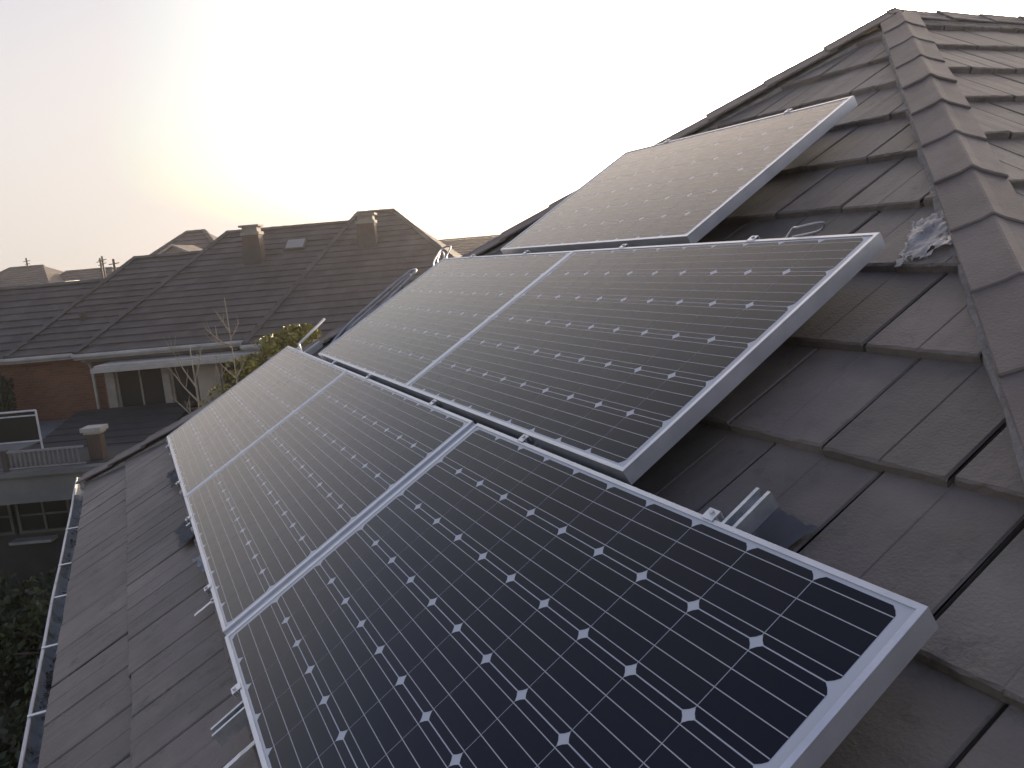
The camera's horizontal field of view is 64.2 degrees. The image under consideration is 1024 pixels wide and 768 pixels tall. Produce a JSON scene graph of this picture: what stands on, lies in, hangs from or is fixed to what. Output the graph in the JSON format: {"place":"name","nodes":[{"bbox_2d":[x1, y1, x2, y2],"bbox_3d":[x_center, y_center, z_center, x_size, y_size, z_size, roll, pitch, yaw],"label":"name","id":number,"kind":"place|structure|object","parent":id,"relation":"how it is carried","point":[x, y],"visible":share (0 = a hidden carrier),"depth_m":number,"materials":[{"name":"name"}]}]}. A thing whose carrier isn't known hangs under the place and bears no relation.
{"place":"outdoors","nodes":[
{"label":"outdoors","id":0,"kind":"place"},
{"bbox_2d":[0,685,32,767],"bbox_3d":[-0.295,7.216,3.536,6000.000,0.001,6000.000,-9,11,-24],"label":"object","id":1,"kind":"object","parent":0,"point":[9,700],"depth_m":15.13,"materials":[{"name":"green plant"}]},
{"bbox_2d":[0,371,17,411],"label":"garden shrub","id":2,"kind":"object","parent":1,"relation":"on","point":[7,395],"visible":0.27,"depth_m":21.35,"materials":[{"name":"green plant"}]},
{"bbox_2d":[0,706,17,767],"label":"garden shrub","id":3,"kind":"object","parent":1,"relation":"on","point":[5,755],"visible":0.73,"depth_m":12.43,"materials":[{"name":"green plant"}]},
{"bbox_2d":[0,675,35,767],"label":"garden shrub","id":4,"kind":"object","parent":1,"relation":"on","point":[15,746],"visible":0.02,"depth_m":12.37,"materials":[{"name":"green plant"}]},
{"bbox_2d":[0,568,42,706],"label":"garden shrub","id":5,"kind":"object","parent":1,"relation":"on","point":[11,688],"visible":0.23,"depth_m":15.15,"materials":[{"name":"green plant"}]},
{"bbox_2d":[0,567,56,691],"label":"garden shrub","id":6,"kind":"object","parent":1,"relation":"on","point":[34,629],"visible":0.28,"depth_m":14.75,"materials":[{"name":"green plant"}]},
{"bbox_2d":[0,264,62,286],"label":"distant house","id":7,"kind":"structure","parent":1,"relation":"on","point":[24,275],"depth_m":57.64,"materials":[{"name":"tile"}]},
{"bbox_2d":[0,409,66,454],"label":"glass screen","id":8,"kind":"object","parent":1,"relation":"on","point":[24,430],"visible":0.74,"depth_m":17.64,"materials":[{"name":"grey"}]},
{"bbox_2d":[0,444,136,608],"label":"terrace block","id":9,"kind":"structure","parent":1,"relation":"on","point":[35,505],"depth_m":17.41,"materials":[{"name":"stone"}]},
{"bbox_2d":[0,505,16,535],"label":"window","id":10,"kind":"structure","parent":9,"relation":"in","point":[7,519],"depth_m":17.43,"materials":[{"name":"grey glass"}]},
{"bbox_2d":[14,500,70,533],"bbox_3d":[-9.972,2.765,17.411,1.150,0.790,0.080,-5,10,0],"label":"window","id":11,"kind":"structure","parent":9,"relation":"in","point":[48,516],"depth_m":17.42,"materials":[{"name":"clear glass"}]},
{"bbox_2d":[0,445,85,471],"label":"balcony railing","id":12,"kind":"object","parent":9,"relation":"on","point":[6,465],"visible":1,"depth_m":16.51,"materials":[{"name":"grey metal"}]},
{"bbox_2d":[79,424,108,459],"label":"terrace pillar","id":13,"kind":"structure","parent":9,"relation":"on","point":[96,442],"depth_m":16.84,"materials":[{"name":"brown brick"}]},
{"bbox_2d":[59,267,113,280],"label":"distant house","id":14,"kind":"structure","parent":1,"relation":"on","point":[82,274],"depth_m":58.85,"materials":[{"name":"tile"}]},
{"bbox_2d":[25,401,194,453],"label":"roof","id":15,"kind":"structure","parent":1,"relation":"on","point":[131,425],"depth_m":19.98,"materials":[{"name":"grey tile"}]},
{"bbox_2d":[3,249,220,420],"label":"neighbour house","id":16,"kind":"structure","parent":1,"relation":"on","point":[66,385],"depth_m":22.26,"materials":[{"name":"tile"}]},
{"bbox_2d":[78,312,86,322],"bbox_3d":[-11.941,-1.705,22.766,0.212,0.590,0.220,-5,10,0],"label":"vent pipe","id":17,"kind":"object","parent":16,"relation":"attached to","point":[82,316],"visible":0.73,"depth_m":22.68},
{"bbox_2d":[0,274,238,420],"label":"neighbour house","id":18,"kind":"structure","parent":1,"relation":"on","point":[26,311],"depth_m":23.44,"materials":[{"name":"tile"}]},
{"bbox_2d":[163,336,227,413],"bbox_3d":[-5.395,2.349,14.849,1.229,6.596,0.372,-4,10,4],"label":"bare tree","id":19,"kind":"object","parent":1,"relation":"on","point":[196,388],"visible":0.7,"depth_m":14.42,"materials":[{"name":"brown plant"}]},
{"bbox_2d":[71,220,357,420],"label":"neighbour house","id":20,"kind":"structure","parent":1,"relation":"on","point":[252,273],"depth_m":22.43,"materials":[{"name":"tile"}]},
{"bbox_2d":[115,368,165,406],"bbox_3d":[-9.619,0.177,21.255,1.240,1.210,0.080,-5,10,0],"label":"window","id":21,"kind":"structure","parent":20,"relation":"in","point":[145,386],"depth_m":21.24,"materials":[{"name":"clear glass"}]},
{"bbox_2d":[169,365,201,409],"bbox_3d":[-8.498,0.080,21.255,0.650,1.210,0.080,-5,10,0],"label":"window","id":22,"kind":"structure","parent":20,"relation":"in","point":[180,394],"depth_m":21.25,"materials":[{"name":"grey glass"}]},
{"bbox_2d":[196,363,217,405],"bbox_3d":[-7.896,0.028,21.255,0.500,1.210,0.080,-5,10,0],"label":"door","id":23,"kind":"structure","parent":20,"relation":"in","point":[205,376],"depth_m":21.20,"materials":[{"name":"white"}]},
{"bbox_2d":[219,361,240,390],"bbox_3d":[-6.979,-0.052,21.255,1.100,1.210,0.080,-5,10,0],"label":"window","id":24,"kind":"structure","parent":20,"relation":"in","point":[231,367],"depth_m":21.20,"materials":[{"name":"grey glass"}]},
{"bbox_2d":[203,297,247,383],"bbox_3d":[-4.875,1.990,15.030,0.659,7.152,0.240,-6,10,-6],"label":"bare tree","id":25,"kind":"object","parent":1,"relation":"on","point":[230,346],"visible":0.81,"depth_m":14.57,"materials":[{"name":"brown plant"}]},
{"bbox_2d":[199,323,322,405],"bbox_3d":[-4.962,2.007,17.125,2.614,6.430,1.361,-5,10,0],"label":"tree","id":26,"kind":"object","parent":1,"relation":"on","point":[293,334],"visible":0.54,"depth_m":16.51,"materials":[{"name":"green plant"}]},
{"bbox_2d":[240,208,461,350],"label":"neighbour house","id":27,"kind":"structure","parent":1,"relation":"on","point":[373,254],"depth_m":23.50,"materials":[{"name":"tile"}]},
{"bbox_2d":[38,7,1023,767],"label":"roof","id":28,"kind":"structure","parent":1,"relation":"on","point":[868,419],"depth_m":2.19,"materials":[{"name":"tile"}]},
{"bbox_2d":[18,477,88,767],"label":"roof gutter","id":29,"kind":"object","parent":28,"relation":"attached to","point":[33,734],"visible":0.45,"depth_m":3.78,"materials":[{"name":"white paint"}]},
{"bbox_2d":[32,504,81,760],"bbox_3d":[-1.798,1.312,3.149,0.116,0.023,7.855,-9,11,-24],"label":"gutter debris","id":30,"kind":"object","parent":29,"relation":"in","point":[50,673],"visible":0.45,"depth_m":3.50,"materials":[{"name":"brown plant"}]},
{"bbox_2d":[166,468,178,487],"bbox_3d":[-2.005,0.532,4.912,0.143,0.087,0.428,-9,11,-24],"label":"flashing patch","id":31,"kind":"object","parent":28,"relation":"on","point":[173,476],"visible":0.38,"depth_m":4.91,"materials":[{"name":"grey metal"}]},
{"bbox_2d":[174,520,193,547],"bbox_3d":[-1.531,0.679,3.910,0.167,0.094,0.320,-9,11,-24],"label":"flashing patch","id":32,"kind":"object","parent":28,"relation":"on","point":[183,531],"visible":0.42,"depth_m":3.88,"materials":[{"name":"grey metal"}]},
{"bbox_2d":[192,555,205,573],"bbox_3d":[-1.236,0.717,3.310,0.106,0.072,0.344,-9,11,-24],"label":"flashing patch","id":33,"kind":"object","parent":28,"relation":"on","point":[199,561],"visible":0.16,"depth_m":3.35,"materials":[{"name":"grey metal"}]},
{"bbox_2d":[194,601,211,616],"bbox_3d":[-1.115,0.809,3.008,0.114,0.069,0.018,-9,11,-24],"label":"tile hook","id":34,"kind":"object","parent":28,"relation":"attached to","point":[202,609],"visible":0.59,"depth_m":3.00,"materials":[{"name":"metal"}]},
{"bbox_2d":[223,740,254,767],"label":"tile hook","id":35,"kind":"object","parent":28,"relation":"attached to","point":[238,756],"visible":0.7,"depth_m":2.08,"materials":[{"name":"metal"}]},
{"bbox_2d":[166,341,322,458],"bbox_3d":[-1.704,0.092,5.273,1.175,0.144,0.041,-40,21,-16],"label":"mounting rail","id":36,"kind":"object","parent":28,"relation":"attached to","point":[315,347],"visible":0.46,"depth_m":5.40,"materials":[{"name":"metal"}]},
{"bbox_2d":[167,346,346,496],"bbox_3d":[-1.549,0.155,4.785,0.990,0.045,1.652,-40,21,-16],"label":"solar panel","id":37,"kind":"object","parent":36,"relation":"attached to","point":[220,432],"visible":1,"depth_m":4.61,"materials":[{"name":"black glass"}]},
{"bbox_2d":[298,318,324,351],"bbox_3d":[-1.376,-0.315,5.564,0.073,0.230,0.384,-2,10,14],"label":"metal rod","id":38,"kind":"object","parent":36,"relation":"on","point":[311,332],"visible":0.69,"depth_m":5.57,"materials":[{"name":"metal"}]},
{"bbox_2d":[176,254,475,497],"bbox_3d":[-0.935,-0.072,4.493,2.085,0.144,0.041,-40,21,-16],"label":"mounting rail","id":39,"kind":"object","parent":28,"relation":"attached to","point":[179,481],"visible":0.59,"depth_m":4.21,"materials":[{"name":"metal"}]},
{"bbox_2d":[318,251,572,394],"bbox_3d":[-0.430,-0.374,4.290,0.990,0.045,1.652,-40,21,-16],"label":"solar panel","id":40,"kind":"object","parent":39,"relation":"attached to","point":[405,336],"visible":0.98,"depth_m":4.10,"materials":[{"name":"black glass"}]},
{"bbox_2d":[432,245,450,266],"bbox_3d":[-0.453,-0.802,5.300,0.114,0.189,0.333,-4,10,3],"label":"cable loop","id":41,"kind":"object","parent":40,"relation":"attached to","point":[439,253],"visible":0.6,"depth_m":5.33,"materials":[{"name":"white plastic"}]},
{"bbox_2d":[324,268,416,362],"bbox_3d":[-0.888,-0.437,5.170,0.183,0.526,0.783,4,14,44],"label":"metal rail","id":42,"kind":"object","parent":28,"relation":"on","point":[409,276],"visible":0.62,"depth_m":5.24,"materials":[{"name":"silver metal"}]},
{"bbox_2d":[185,139,670,532],"bbox_3d":[-0.226,-0.336,4.022,3.190,0.144,0.041,-40,21,-16],"label":"mounting rail","id":43,"kind":"object","parent":28,"relation":"attached to","point":[369,376],"visible":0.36,"depth_m":3.84,"materials":[{"name":"metal"}]},
{"bbox_2d":[211,235,759,745],"bbox_3d":[0.064,0.211,2.388,2.230,0.144,0.041,-40,21,-16],"label":"mounting rail","id":44,"kind":"object","parent":28,"relation":"attached to","point":[225,729],"visible":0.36,"depth_m":2.09,"materials":[{"name":"metal"}]},
{"bbox_2d":[224,423,938,767],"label":"solar panel","id":45,"kind":"object","parent":44,"relation":"attached to","point":[477,595],"visible":1,"depth_m":1.60,"materials":[{"name":"glass"}]},
{"bbox_2d":[226,424,475,635],"bbox_3d":[-0.478,0.440,2.540,0.856,0.498,0.037,-9,11,-24],"label":"cover strip","id":46,"kind":"object","parent":45,"relation":"attached to","point":[343,535],"visible":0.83,"depth_m":2.54,"materials":[{"name":"metal"}]},
{"bbox_2d":[204,108,792,607],"bbox_3d":[0.156,-0.232,3.225,3.190,0.144,0.041,-40,21,-16],"label":"mounting rail","id":47,"kind":"object","parent":28,"relation":"attached to","point":[208,586],"visible":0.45,"depth_m":3.04,"materials":[{"name":"metal"}]},
{"bbox_2d":[184,370,474,634],"bbox_3d":[-0.836,0.349,3.301,0.990,0.045,1.652,-40,21,-16],"label":"solar panel","id":48,"kind":"object","parent":47,"relation":"attached to","point":[276,507],"visible":1,"depth_m":3.04,"materials":[{"name":"black glass"}]},
{"bbox_2d":[405,232,885,484],"bbox_3d":[0.281,-0.181,2.805,0.990,0.045,1.652,-40,21,-16],"label":"solar panel","id":49,"kind":"object","parent":47,"relation":"attached to","point":[630,365],"visible":1,"depth_m":2.46,"materials":[{"name":"black glass"}]},
{"bbox_2d":[785,221,825,237],"bbox_3d":[0.884,-0.448,2.500,0.144,0.090,0.086,-1,10,22],"label":"earth wire","id":50,"kind":"object","parent":49,"relation":"attached to","point":[806,225],"visible":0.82,"depth_m":2.51,"materials":[{"name":"grey metal"}]},
{"bbox_2d":[500,96,857,254],"bbox_3d":[0.666,-0.932,3.891,0.990,0.045,1.652,-40,21,-16],"label":"solar panel","id":51,"kind":"object","parent":47,"relation":"attached to","point":[696,188],"visible":1,"depth_m":3.60,"materials":[{"name":"black glass"}]},
{"bbox_2d":[701,487,778,533],"bbox_3d":[0.075,0.605,1.503,1.215,0.144,0.041,-40,21,-16],"label":"mounting rail","id":52,"kind":"object","parent":28,"relation":"attached to","point":[752,511],"visible":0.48,"depth_m":1.64,"materials":[{"name":"metal"}]},
{"bbox_2d":[751,508,818,548],"bbox_3d":[0.528,0.308,1.671,0.116,0.067,0.174,-9,11,-24],"label":"flashing patch","id":53,"kind":"object","parent":28,"relation":"on","point":[778,526],"visible":0.39,"depth_m":1.66,"materials":[{"name":"grey metal"}]},
{"bbox_2d":[894,210,952,266],"bbox_3d":[1.184,-0.416,2.306,0.157,0.145,0.243,2,12,34],"label":"flashing patch","id":54,"kind":"object","parent":28,"relation":"on","point":[934,229],"visible":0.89,"depth_m":2.31,"materials":[{"name":"metal"}]},
{"bbox_2d":[96,258,103,277],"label":"antenna pole","id":55,"kind":"object","parent":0,"point":[100,265],"visible":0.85,"depth_m":51.09,"materials":[{"name":"grey metal"}]},
{"bbox_2d":[98,256,106,277],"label":"antenna pole","id":56,"kind":"object","parent":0,"point":[103,263],"visible":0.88,"depth_m":49.10,"materials":[{"name":"grey metal"}]},
{"bbox_2d":[149,229,217,254],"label":"distant house","id":57,"kind":"structure","parent":0,"point":[193,240],"depth_m":36.33,"materials":[{"name":"tile"}]},
{"bbox_2d":[109,259,118,270],"bbox_3d":[-19.106,-5.058,39.435,0.505,1.950,0.118,-5,10,0],"label":"antenna pole","id":58,"kind":"object","parent":57,"relation":"on","point":[113,264],"visible":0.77,"depth_m":39.29,"materials":[{"name":"grey metal"}]},
{"bbox_2d":[439,234,500,255],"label":"distant house","id":59,"kind":"structure","parent":0,"point":[463,246],"depth_m":43.70,"materials":[{"name":"tile"}]},
{"bbox_2d":[0,0,1023,271],"label":"sky","id":60,"kind":"structure","parent":0,"point":[128,127],"materials":[{"name":"white"}]}
]}

